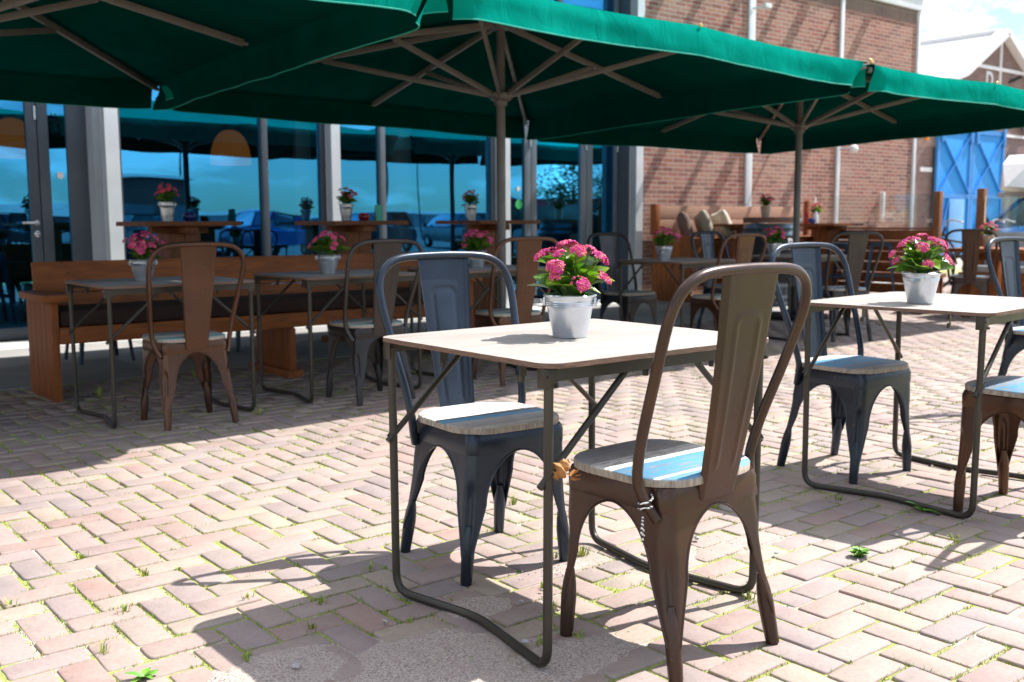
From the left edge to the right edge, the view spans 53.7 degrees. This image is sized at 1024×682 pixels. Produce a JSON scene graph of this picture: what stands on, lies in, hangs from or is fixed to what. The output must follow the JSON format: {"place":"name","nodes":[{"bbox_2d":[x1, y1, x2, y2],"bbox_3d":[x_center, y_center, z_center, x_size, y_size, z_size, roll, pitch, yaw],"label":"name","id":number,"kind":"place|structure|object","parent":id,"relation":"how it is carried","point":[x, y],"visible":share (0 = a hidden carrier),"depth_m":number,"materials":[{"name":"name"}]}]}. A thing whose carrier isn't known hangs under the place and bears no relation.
{"place":"outdoors","nodes":[
{"label":"outdoors","id":0,"kind":"place"},
{"bbox_2d":[0,301,787,390],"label":"concrete path","id":1,"kind":"structure","parent":0,"point":[15,374],"depth_m":8.17,"materials":[{"name":"grey concrete"}]},
{"bbox_2d":[64,292,134,364],"bbox_3d":[-3.218,-0.222,7.844,0.420,0.756,0.420,-6,9,-39],"label":"bar stool","id":2,"kind":"object","parent":1,"relation":"on","point":[81,353],"visible":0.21,"depth_m":7.84,"materials":[{"name":"metal"}]},
{"bbox_2d":[116,221,240,358],"bbox_3d":[-2.666,-0.422,8.142,0.740,1.075,0.736,-6,9,-39],"label":"bar table","id":3,"kind":"object","parent":1,"relation":"on","point":[167,232],"visible":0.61,"depth_m":7.95,"materials":[{"name":"brown wood"}]},
{"bbox_2d":[154,183,178,220],"bbox_3d":[-2.706,-1.086,7.913,0.192,0.298,0.200,-6,9,-39],"label":"potted kalanchoe","id":4,"kind":"object","parent":3,"relation":"on","point":[167,209],"visible":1,"depth_m":7.87,"materials":[{"name":"ceramic"}]},
{"bbox_2d":[183,212,195,220],"bbox_3d":[-2.576,-0.991,8.072,0.104,0.070,0.104,-6,9,-39],"label":"candle bowl","id":5,"kind":"object","parent":3,"relation":"on","point":[189,216],"visible":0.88,"depth_m":8.03,"materials":[{"name":"blue glass"}]},
{"bbox_2d":[236,283,269,351],"bbox_3d":[-2.273,-0.313,8.579,0.420,0.756,0.420,6,9,43],"label":"bar stool","id":6,"kind":"object","parent":1,"relation":"on","point":[238,337],"visible":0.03,"depth_m":8.34,"materials":[{"name":"metal"}]},
{"bbox_2d":[295,221,408,342],"bbox_3d":[-1.439,-0.543,9.130,0.740,1.075,0.736,-6,9,-39],"label":"bar table","id":7,"kind":"object","parent":1,"relation":"on","point":[352,233],"visible":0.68,"depth_m":8.94,"materials":[{"name":"brown wood"}]},
{"bbox_2d":[336,187,357,220],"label":"potted kalanchoe","id":8,"kind":"object","parent":7,"relation":"on","point":[346,204],"visible":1,"depth_m":8.96,"materials":[{"name":"ceramic"}]},
{"bbox_2d":[358,213,369,220],"bbox_3d":[-1.327,-1.113,9.065,0.104,0.070,0.104,-6,9,-39],"label":"candle bowl","id":9,"kind":"object","parent":7,"relation":"on","point":[363,216],"visible":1,"depth_m":9.03,"materials":[{"name":"red glass"}]},
{"bbox_2d":[374,205,383,220],"bbox_3d":[-1.232,-1.185,9.353,0.080,0.144,0.042,-6,9,-39],"label":"menu card","id":10,"kind":"object","parent":7,"relation":"on","point":[378,214],"visible":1,"depth_m":9.34,"materials":[{"name":"green paper"}]},
{"bbox_2d":[436,220,539,326],"bbox_3d":[-0.242,-0.662,10.092,0.740,1.075,0.736,-6,9,-39],"label":"bar table","id":11,"kind":"object","parent":1,"relation":"on","point":[489,227],"visible":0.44,"depth_m":9.93,"materials":[{"name":"brown wood"}]},
{"bbox_2d":[462,190,478,219],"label":"potted kalanchoe","id":12,"kind":"object","parent":11,"relation":"on","point":[471,207],"visible":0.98,"depth_m":9.88,"materials":[{"name":"ceramic"}]},
{"bbox_2d":[534,254,576,298],"bbox_3d":[0.444,-0.533,10.343,0.420,0.756,0.420,5,9,39],"label":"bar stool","id":13,"kind":"object","parent":1,"relation":"on","point":[539,296],"visible":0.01,"depth_m":10.29,"materials":[{"name":"metal"}]},
{"bbox_2d":[0,268,1023,681],"bbox_3d":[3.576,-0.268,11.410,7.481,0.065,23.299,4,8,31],"label":"paving","id":14,"kind":"structure","parent":0,"point":[920,331],"depth_m":3.45,"materials":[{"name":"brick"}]},
{"bbox_2d":[125,668,158,681],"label":"weed","id":15,"kind":"object","parent":14,"relation":"on","point":[145,673],"visible":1,"depth_m":2.38,"materials":[{"name":"green plant"}]},
{"bbox_2d":[65,276,255,428],"bbox_3d":[-1.958,0.033,5.667,0.826,0.744,0.746,-6,9,-39],"label":"folding table","id":16,"kind":"object","parent":14,"relation":"on","point":[127,286],"visible":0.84,"depth_m":5.53,"materials":[{"name":"grey metal"}]},
{"bbox_2d":[122,231,165,280],"bbox_3d":[-2.031,-0.474,5.611,0.240,0.276,0.207,-6,9,-39],"label":"potted kalanchoe","id":17,"kind":"object","parent":16,"relation":"on","point":[142,249],"visible":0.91,"depth_m":5.57,"materials":[{"name":"plant"}]},
{"bbox_2d":[141,241,245,430],"bbox_3d":[-1.734,-0.046,5.397,0.522,0.971,0.472,-5,9,-38],"label":"metal chair","id":18,"kind":"object","parent":14,"relation":"on","point":[199,342],"visible":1,"depth_m":5.25,"materials":[{"name":"brown metal"}]},
{"bbox_2d":[0,0,426,109],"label":"patio umbrella","id":19,"kind":"object","parent":14,"relation":"on","point":[126,54],"visible":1,"depth_m":6.70,"materials":[{"name":"green fabric"}]},
{"bbox_2d":[18,252,482,402],"bbox_3d":[-1.692,-0.183,7.174,3.223,0.820,0.676,-6,9,-39],"label":"long bench","id":20,"kind":"object","parent":14,"relation":"on","point":[48,335],"visible":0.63,"depth_m":6.73,"materials":[{"name":"brown wood"}]},
{"bbox_2d":[58,287,423,326],"bbox_3d":[-1.677,-0.266,7.140,3.000,0.098,0.480,-6,9,-39],"label":"seat cushion","id":21,"kind":"object","parent":20,"relation":"on","point":[125,312],"visible":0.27,"depth_m":6.72,"materials":[{"name":"brown fabric"}]},
{"bbox_2d":[254,269,422,402],"bbox_3d":[-1.091,-0.056,6.394,0.826,0.744,0.746,-6,9,-39],"label":"folding table","id":22,"kind":"object","parent":14,"relation":"on","point":[309,279],"visible":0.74,"depth_m":6.28,"materials":[{"name":"grey metal"}]},
{"bbox_2d":[305,230,350,273],"bbox_3d":[-1.146,-0.555,6.304,0.233,0.268,0.239,4,8,30],"label":"potted kalanchoe","id":23,"kind":"object","parent":22,"relation":"on","point":[327,260],"visible":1,"depth_m":6.26,"materials":[{"name":"plant"}]},
{"bbox_2d":[326,239,422,405],"bbox_3d":[-0.853,-0.131,6.084,0.522,0.971,0.472,-6,9,-39],"label":"metal chair","id":24,"kind":"object","parent":14,"relation":"on","point":[361,337],"visible":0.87,"depth_m":5.93,"materials":[{"name":"grey metal"}]},
{"bbox_2d":[375,251,568,585],"bbox_3d":[-0.101,0.207,3.194,0.522,0.971,0.472,-5,8,-34],"label":"metal chair","id":25,"kind":"object","parent":14,"relation":"on","point":[480,444],"visible":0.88,"depth_m":3.16,"materials":[{"name":"grey metal"}]},
{"bbox_2d":[407,264,555,375],"bbox_3d":[-0.197,-0.142,7.092,0.826,0.744,0.746,-6,9,-39],"label":"folding table","id":26,"kind":"object","parent":14,"relation":"on","point":[482,272],"visible":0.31,"depth_m":7.03,"materials":[{"name":"grey metal"}]},
{"bbox_2d":[461,229,493,267],"bbox_3d":[-0.243,-0.648,7.058,0.236,0.268,0.248,0,7,2],"label":"potted kalanchoe","id":27,"kind":"object","parent":26,"relation":"on","point":[475,243],"visible":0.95,"depth_m":7.02,"materials":[{"name":"plant"}]},
{"bbox_2d":[142,505,853,681],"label":"sand","id":28,"kind":"structure","parent":14,"relation":"on","point":[442,654],"depth_m":2.47,"materials":[{"name":"grey sand"}]},
{"bbox_2d":[292,662,299,668],"bbox_3d":[-0.515,0.775,2.416,0.019,0.014,0.024,-5,8,-36],"label":"pebble","id":29,"kind":"object","parent":28,"relation":"on","point":[295,665],"visible":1,"depth_m":2.41,"materials":[{"name":"stone"}]},
{"bbox_2d":[158,0,871,307],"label":"patio umbrella","id":30,"kind":"object","parent":14,"relation":"on","point":[500,70],"visible":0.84,"depth_m":8.51,"materials":[{"name":"green fabric"}]},
{"bbox_2d":[472,236,560,385],"bbox_3d":[-0.001,-0.214,6.756,0.522,0.971,0.472,-5,8,-33],"label":"metal chair","id":31,"kind":"object","parent":14,"relation":"on","point":[528,248],"visible":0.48,"depth_m":6.58,"materials":[{"name":"brown metal"}]},
{"bbox_2d":[521,639,528,643],"bbox_3d":[0.032,0.758,2.550,0.021,0.013,0.016,-1,7,-8],"label":"pebble","id":32,"kind":"object","parent":14,"relation":"on","point":[524,641],"visible":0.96,"depth_m":2.54,"materials":[{"name":"stone"}]},
{"bbox_2d":[383,319,768,666],"bbox_3d":[0.174,0.358,2.843,0.826,0.744,0.746,-6,9,-38],"label":"folding table","id":33,"kind":"object","parent":14,"relation":"on","point":[623,349],"visible":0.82,"depth_m":2.66,"materials":[{"name":"brown wood"}]},
{"bbox_2d":[553,458,579,480],"bbox_3d":[0.122,0.303,2.353,0.082,0.061,0.042,-6,9,-39],"label":"paper twist","id":34,"kind":"object","parent":33,"relation":"attached to","point":[562,467],"visible":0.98,"depth_m":2.33,"materials":[{"name":"orange paper"}]},
{"bbox_2d":[526,239,613,337],"bbox_3d":[0.167,-0.146,2.793,0.222,0.268,0.244,-3,7,-20],"label":"potted kalanchoe","id":35,"kind":"object","parent":33,"relation":"on","point":[570,308],"visible":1,"depth_m":2.75,"materials":[{"name":"plant"}]},
{"bbox_2d":[587,232,656,324],"bbox_3d":[0.963,-0.438,8.621,0.522,0.971,0.472,-6,9,-40],"label":"metal chair","id":36,"kind":"object","parent":14,"relation":"on","point":[633,300],"visible":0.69,"depth_m":8.58,"materials":[{"name":"grey metal"}]},
{"bbox_2d":[618,257,735,327],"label":"folding table","id":37,"kind":"object","parent":14,"relation":"on","point":[686,262],"visible":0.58,"depth_m":8.20,"materials":[{"name":"grey metal"}]},
{"bbox_2d":[653,226,680,260],"bbox_3d":[1.232,-0.791,8.185,0.207,0.276,0.240,-2,7,-18],"label":"potted kalanchoe","id":38,"kind":"object","parent":37,"relation":"on","point":[664,250],"visible":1,"depth_m":8.13,"materials":[{"name":"plant"}]},
{"bbox_2d":[560,262,811,681],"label":"metal chair","id":39,"kind":"object","parent":14,"relation":"on","point":[687,485],"visible":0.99,"depth_m":2.37,"materials":[{"name":"brown metal"}]},
{"bbox_2d":[638,493,653,541],"bbox_3d":[0.307,0.408,2.346,0.041,0.108,0.036,-3,7,-24],"label":"cord knot","id":40,"kind":"object","parent":39,"relation":"attached to","point":[642,532],"visible":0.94,"depth_m":2.33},
{"bbox_2d":[691,231,728,328],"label":"metal chair","id":41,"kind":"object","parent":14,"relation":"on","point":[707,240],"visible":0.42,"depth_m":9.54,"materials":[{"name":"blue metal"}]},
{"bbox_2d":[689,233,766,330],"bbox_3d":[1.697,-0.378,8.084,0.522,0.971,0.472,-5,8,-36],"label":"metal chair","id":42,"kind":"object","parent":14,"relation":"on","point":[711,301],"visible":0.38,"depth_m":7.91,"materials":[{"name":"brown metal"}]},
{"bbox_2d":[712,224,743,258],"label":"bar table","id":43,"kind":"object","parent":14,"relation":"on","point":[737,228],"visible":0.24,"depth_m":13.30,"materials":[{"name":"brown wood"}]},
{"bbox_2d":[650,201,812,302],"bbox_3d":[3.415,-1.338,14.468,3.504,1.360,0.764,-6,9,-39],"label":"bench","id":44,"kind":"object","parent":14,"relation":"on","point":[665,285],"visible":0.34,"depth_m":13.60,"materials":[{"name":"brown wood"}]},
{"bbox_2d":[677,211,692,235],"bbox_3d":[2.318,-1.512,13.509,0.173,0.400,0.400,-15,-7,12],"label":"pillow","id":45,"kind":"object","parent":44,"relation":"on","point":[684,224],"visible":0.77,"depth_m":13.34,"materials":[{"name":"brown fabric"}]},
{"bbox_2d":[694,210,714,237],"bbox_3d":[2.580,-1.535,13.564,0.173,0.420,0.420,-20,-3,-2],"label":"pillow","id":46,"kind":"object","parent":44,"relation":"on","point":[702,221],"visible":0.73,"depth_m":13.38,"materials":[{"name":"beige fabric"}]},
{"bbox_2d":[710,209,734,237],"bbox_3d":[2.875,-1.569,13.801,0.174,0.420,0.420,-24,0,-9],"label":"pillow","id":47,"kind":"object","parent":44,"relation":"on","point":[721,216],"visible":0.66,"depth_m":13.63,"materials":[{"name":"beige fabric"}]},
{"bbox_2d":[742,217,792,305],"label":"bar table","id":48,"kind":"object","parent":14,"relation":"on","point":[756,224],"visible":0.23,"depth_m":12.47,"materials":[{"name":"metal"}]},
{"bbox_2d":[759,193,774,216],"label":"potted kalanchoe","id":49,"kind":"object","parent":48,"relation":"on","point":[765,210],"visible":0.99,"depth_m":12.67,"materials":[{"name":"ceramic"}]},
{"bbox_2d":[527,60,1023,320],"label":"patio umbrella","id":50,"kind":"object","parent":14,"relation":"on","point":[877,103],"visible":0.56,"depth_m":11.58,"materials":[{"name":"green fabric"}]},
{"bbox_2d":[751,254,849,340],"bbox_3d":[2.587,-0.414,9.293,0.826,0.744,0.746,-5,9,-38],"label":"folding table","id":51,"kind":"object","parent":14,"relation":"on","point":[833,258],"visible":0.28,"depth_m":9.19,"materials":[{"name":"wood"}]},
{"bbox_2d":[762,226,786,255],"bbox_3d":[2.342,-0.892,9.029,0.239,0.268,0.233,3,8,29],"label":"potted kalanchoe","id":52,"kind":"object","parent":51,"relation":"on","point":[776,235],"visible":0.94,"depth_m":8.98,"materials":[{"name":"plant"}]},
{"bbox_2d":[800,223,863,285],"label":"bar table","id":53,"kind":"object","parent":14,"relation":"on","point":[825,232],"visible":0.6,"depth_m":14.32,"materials":[{"name":"brown wood"}]},
{"bbox_2d":[804,210,808,222],"bbox_3d":[4.097,-1.731,14.054,0.064,0.191,0.064,-6,9,-39],"label":"bottle","id":54,"kind":"object","parent":53,"relation":"on","point":[806,216],"visible":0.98,"depth_m":14.03,"materials":[{"name":"red glass"}]},
{"bbox_2d":[808,218,815,222],"bbox_3d":[4.124,-1.652,13.903,0.104,0.070,0.104,-6,9,-39],"label":"candle bowl","id":55,"kind":"object","parent":53,"relation":"on","point":[811,220],"visible":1,"depth_m":13.87,"materials":[{"name":"blue glass"}]},
{"bbox_2d":[807,202,821,222],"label":"potted kalanchoe","id":56,"kind":"object","parent":53,"relation":"on","point":[815,207],"visible":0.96,"depth_m":14.11,"materials":[{"name":"plant"}]},
{"bbox_2d":[769,242,911,483],"bbox_3d":[1.418,0.068,4.321,0.522,0.971,0.472,-5,8,-35],"label":"metal chair","id":57,"kind":"object","parent":14,"relation":"on","point":[858,383],"visible":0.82,"depth_m":4.27,"materials":[{"name":"grey metal"}]},
{"bbox_2d":[822,243,859,286],"bbox_3d":[4.513,-0.967,13.872,0.420,0.756,0.420,6,9,41],"label":"bar stool","id":58,"kind":"object","parent":14,"relation":"on","point":[834,276],"visible":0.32,"depth_m":13.84,"materials":[{"name":"metal"}]},
{"bbox_2d":[822,231,883,341],"bbox_3d":[2.956,-0.494,9.022,0.522,0.971,0.472,-2,7,-13],"label":"metal chair","id":59,"kind":"object","parent":14,"relation":"on","point":[857,244],"visible":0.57,"depth_m":8.86,"materials":[{"name":"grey metal"}]},
{"bbox_2d":[848,546,869,557],"bbox_3d":[1.102,0.670,3.210,0.067,0.032,0.065,-6,9,-39],"label":"weed","id":60,"kind":"object","parent":14,"relation":"on","point":[857,551],"visible":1,"depth_m":3.21,"materials":[{"name":"green plant"}]},
{"bbox_2d":[811,191,942,292],"bbox_3d":[5.096,-1.365,14.299,0.090,1.440,1.985,-6,9,-39],"label":"plank fence","id":61,"kind":"object","parent":14,"relation":"on","point":[935,229],"visible":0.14,"depth_m":14.10,"materials":[{"name":"brown wood"}]},
{"bbox_2d":[865,242,894,291],"bbox_3d":[5.124,-0.993,14.070,0.420,0.756,0.420,2,7,21],"label":"bar stool","id":62,"kind":"object","parent":14,"relation":"on","point":[872,245],"visible":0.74,"depth_m":13.92,"materials":[{"name":"metal"}]},
{"bbox_2d":[802,292,1023,518],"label":"folding table","id":63,"kind":"object","parent":14,"relation":"on","point":[990,310],"visible":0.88,"depth_m":3.88,"materials":[{"name":"beige metal"}]},
{"bbox_2d":[888,233,953,303],"bbox_3d":[1.566,-0.279,3.867,0.233,0.268,0.239,-3,7,-23],"label":"potted kalanchoe","id":64,"kind":"object","parent":63,"relation":"on","point":[921,281],"visible":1,"depth_m":3.83,"materials":[{"name":"plant"}]},
{"bbox_2d":[905,501,940,513],"bbox_3d":[1.512,0.608,3.726,0.130,0.052,0.107,2,7,16],"label":"weed","id":65,"kind":"object","parent":14,"relation":"on","point":[920,508],"visible":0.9,"depth_m":3.70,"materials":[{"name":"green plant"}]},
{"bbox_2d":[913,273,945,313],"bbox_3d":[4.817,-0.559,11.705,0.320,0.450,0.400,4,8,31],"label":"timber stool","id":66,"kind":"object","parent":14,"relation":"on","point":[940,285],"visible":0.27,"depth_m":11.73,"materials":[{"name":"brown wood"}]},
{"bbox_2d":[941,219,999,287],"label":"chair","id":67,"kind":"object","parent":14,"relation":"on","point":[949,254],"visible":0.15,"depth_m":14.93,"materials":[{"name":"black metal"}]},
{"bbox_2d":[944,229,998,318],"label":"metal chair","id":68,"kind":"object","parent":14,"relation":"on","point":[971,239],"visible":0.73,"depth_m":10.71,"materials":[{"name":"brown metal"}]},
{"bbox_2d":[975,188,987,239],"bbox_3d":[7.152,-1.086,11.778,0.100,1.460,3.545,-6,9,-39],"label":"wooden post","id":69,"kind":"object","parent":14,"relation":"on","point":[981,208],"visible":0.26,"depth_m":13.02,"materials":[{"name":"brown wood"}]},
{"bbox_2d":[951,219,1014,272],"bbox_3d":[7.475,-1.271,15.028,1.818,1.082,0.624,1,7,13],"label":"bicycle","id":70,"kind":"object","parent":14,"relation":"on","point":[994,220],"visible":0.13,"depth_m":15.06,"materials":[{"name":"black metal"}]},
{"bbox_2d":[949,247,1023,316],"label":"timber table","id":71,"kind":"object","parent":14,"relation":"on","point":[968,289],"visible":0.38,"depth_m":11.15,"materials":[{"name":"brown wood"}]},
{"bbox_2d":[978,221,998,248],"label":"potted kalanchoe","id":72,"kind":"object","parent":71,"relation":"on","point":[987,236],"visible":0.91,"depth_m":10.92,"materials":[{"name":"plant"}]},
{"bbox_2d":[953,376,1023,511],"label":"metal chair","id":73,"kind":"object","parent":14,"relation":"on","point":[1003,403],"visible":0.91,"depth_m":3.69,"materials":[{"name":"brown metal"}]},
{"bbox_2d":[958,240,1023,297],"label":"corner bench","id":74,"kind":"object","parent":14,"relation":"on","point":[977,291],"visible":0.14,"depth_m":12.43,"materials":[{"name":"brown wood"}]},
{"bbox_2d":[962,265,1023,273],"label":"seat cushion","id":75,"kind":"object","parent":74,"relation":"on","point":[982,269],"visible":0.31,"depth_m":12.45,"materials":[{"name":"grey fabric"}]},
{"bbox_2d":[984,232,1023,265],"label":"back cushion","id":76,"kind":"object","parent":74,"relation":"on","point":[1010,234],"visible":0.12,"depth_m":12.46,"materials":[{"name":"grey fabric"}]},
{"bbox_2d":[985,237,1023,375],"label":"metal chair","id":77,"kind":"object","parent":14,"relation":"on","point":[1011,273],"visible":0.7,"depth_m":5.61,"materials":[{"name":"grey metal"}]},
{"bbox_2d":[986,198,1023,231],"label":"parked car","id":78,"kind":"object","parent":14,"relation":"on","point":[1014,211],"visible":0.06,"depth_m":16.97,"materials":[{"name":"blue paint"}]},
{"bbox_2d":[813,211,817,222],"bbox_3d":[4.204,-1.714,13.988,0.064,0.171,0.064,-6,9,-39],"label":"bottle","id":79,"kind":"object","parent":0,"point":[816,216],"visible":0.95,"depth_m":13.96,"materials":[{"name":"white plastic"}]},
{"bbox_2d":[950,256,962,267],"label":"ground","id":80,"kind":"structure","parent":0,"point":[959,264],"depth_m":25.80,"materials":[{"name":"white"}]},
{"bbox_2d":[0,0,923,350],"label":"brick building","id":81,"kind":"structure","parent":80,"relation":"on","point":[78,182],"depth_m":14.78,"materials":[{"name":"red brick"}]},
{"bbox_2d":[0,101,25,158],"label":"pendant lamp","id":82,"kind":"object","parent":81,"relation":"hanging from","point":[12,140],"visible":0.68,"depth_m":9.83,"materials":[{"name":"orange wicker"}]},
{"bbox_2d":[0,102,43,340],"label":"door","id":83,"kind":"structure","parent":81,"relation":"in","point":[29,109],"depth_m":9.14,"materials":[{"name":"grey metal"}]},
{"bbox_2d":[35,103,92,292],"bbox_3d":[-4.111,-1.396,9.342,0.465,2.700,0.084,-6,9,-39],"label":"door","id":84,"kind":"structure","parent":81,"relation":"in","point":[74,116],"depth_m":9.33,"materials":[{"name":"grey metal"}]},
{"bbox_2d":[117,108,326,283],"bbox_3d":[-2.840,-1.492,10.109,2.183,2.700,0.080,-6,9,-39],"label":"window","id":85,"kind":"structure","parent":81,"relation":"in","point":[262,123],"depth_m":10.35,"materials":[{"name":"grey metal"}]},
{"bbox_2d":[210,116,250,165],"bbox_3d":[-3.181,-2.781,11.339,0.450,1.585,0.450,-6,9,-39],"label":"pendant lamp","id":86,"kind":"object","parent":81,"relation":"hanging from","point":[230,147],"visible":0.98,"depth_m":11.25,"materials":[{"name":"orange wicker"}]},
{"bbox_2d":[376,127,494,238],"bbox_3d":[-1.059,-1.668,11.541,2.178,2.700,0.080,-6,9,-39],"label":"window","id":87,"kind":"structure","parent":81,"relation":"in","point":[380,131],"depth_m":11.23,"materials":[{"name":"grey metal"}]},
{"bbox_2d":[521,120,530,236],"bbox_3d":[0.028,-1.802,12.634,0.507,2.700,0.084,-6,9,-39],"label":"door","id":88,"kind":"structure","parent":81,"relation":"in","point":[525,144],"depth_m":12.72,"materials":[{"name":"grey metal"}]},
{"bbox_2d":[531,140,586,302],"bbox_3d":[0.600,-1.859,13.094,0.955,2.700,0.084,-6,9,-39],"label":"door","id":89,"kind":"structure","parent":81,"relation":"in","point":[558,170],"depth_m":13.09,"materials":[{"name":"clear glass"}]},
{"bbox_2d":[555,0,618,12],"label":"window","id":90,"kind":"structure","parent":81,"relation":"in","point":[615,2],"depth_m":13.42,"materials":[{"name":"grey glass"}]},
{"bbox_2d":[586,145,618,298],"bbox_3d":[1.198,-1.918,13.575,0.575,2.700,0.084,-6,9,-39],"label":"door","id":91,"kind":"structure","parent":81,"relation":"in","point":[615,149],"depth_m":13.55,"materials":[{"name":"grey metal"}]},
{"bbox_2d":[753,3,771,9],"bbox_3d":[3.623,-4.837,14.633,0.155,0.070,0.222,-6,9,-39],"label":"wall lamp","id":92,"kind":"object","parent":81,"relation":"attached to","point":[767,5],"visible":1,"depth_m":14.57,"materials":[{"name":"white plastic"}]},
{"bbox_2d":[840,145,857,153],"bbox_3d":[5.439,-3.096,16.326,0.296,0.150,0.143,2,7,15],"label":"wall lamp","id":93,"kind":"object","parent":81,"relation":"attached to","point":[853,149],"visible":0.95,"depth_m":16.26,"materials":[{"name":"grey metal"}]},
{"bbox_2d":[879,192,884,218],"bbox_3d":[6.314,-2.307,17.244,0.050,0.450,0.075,-6,9,-39],"label":"wall pipe","id":94,"kind":"object","parent":81,"relation":"attached to","point":[882,205],"depth_m":17.22,"materials":[{"name":"white plastic"}]},
{"bbox_2d":[909,28,1023,256],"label":"gabled warehouse","id":95,"kind":"structure","parent":80,"relation":"on","point":[959,170],"depth_m":29.83,"materials":[{"name":"white paint"}]},
{"bbox_2d":[932,133,973,254],"bbox_3d":[12.701,-4.434,29.092,1.980,3.900,0.125,-6,9,-39],"label":"sliding door","id":96,"kind":"structure","parent":95,"relation":"in","point":[953,153],"depth_m":29.06,"materials":[{"name":"blue paint"}]},
{"bbox_2d":[947,199,964,252],"bbox_3d":[12.865,-3.333,29.319,0.850,1.560,0.024,-6,9,-39],"label":"wicket door","id":97,"kind":"structure","parent":95,"relation":"in","point":[956,206],"depth_m":29.29,"materials":[{"name":"blue wood"}]},
{"bbox_2d":[969,129,1006,228],"bbox_3d":[14.255,-4.588,30.342,1.980,3.900,0.125,-6,9,-39],"label":"sliding door","id":98,"kind":"structure","parent":95,"relation":"in","point":[988,156],"depth_m":30.31,"materials":[{"name":"blue paint"}]},
{"bbox_2d":[1002,191,1023,211],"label":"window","id":99,"kind":"structure","parent":95,"relation":"in","point":[1006,202],"depth_m":31.51,"materials":[{"name":"grey glass"}]},
{"bbox_2d":[917,0,1023,49],"label":"sky","id":100,"kind":"structure","parent":0,"point":[940,18],"materials":[{"name":"white"}]},
{"bbox_2d":[998,155,1023,197],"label":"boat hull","id":101,"kind":"object","parent":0,"point":[1012,181],"visible":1,"depth_m":16.92,"materials":[{"name":"white plastic"}]}
]}

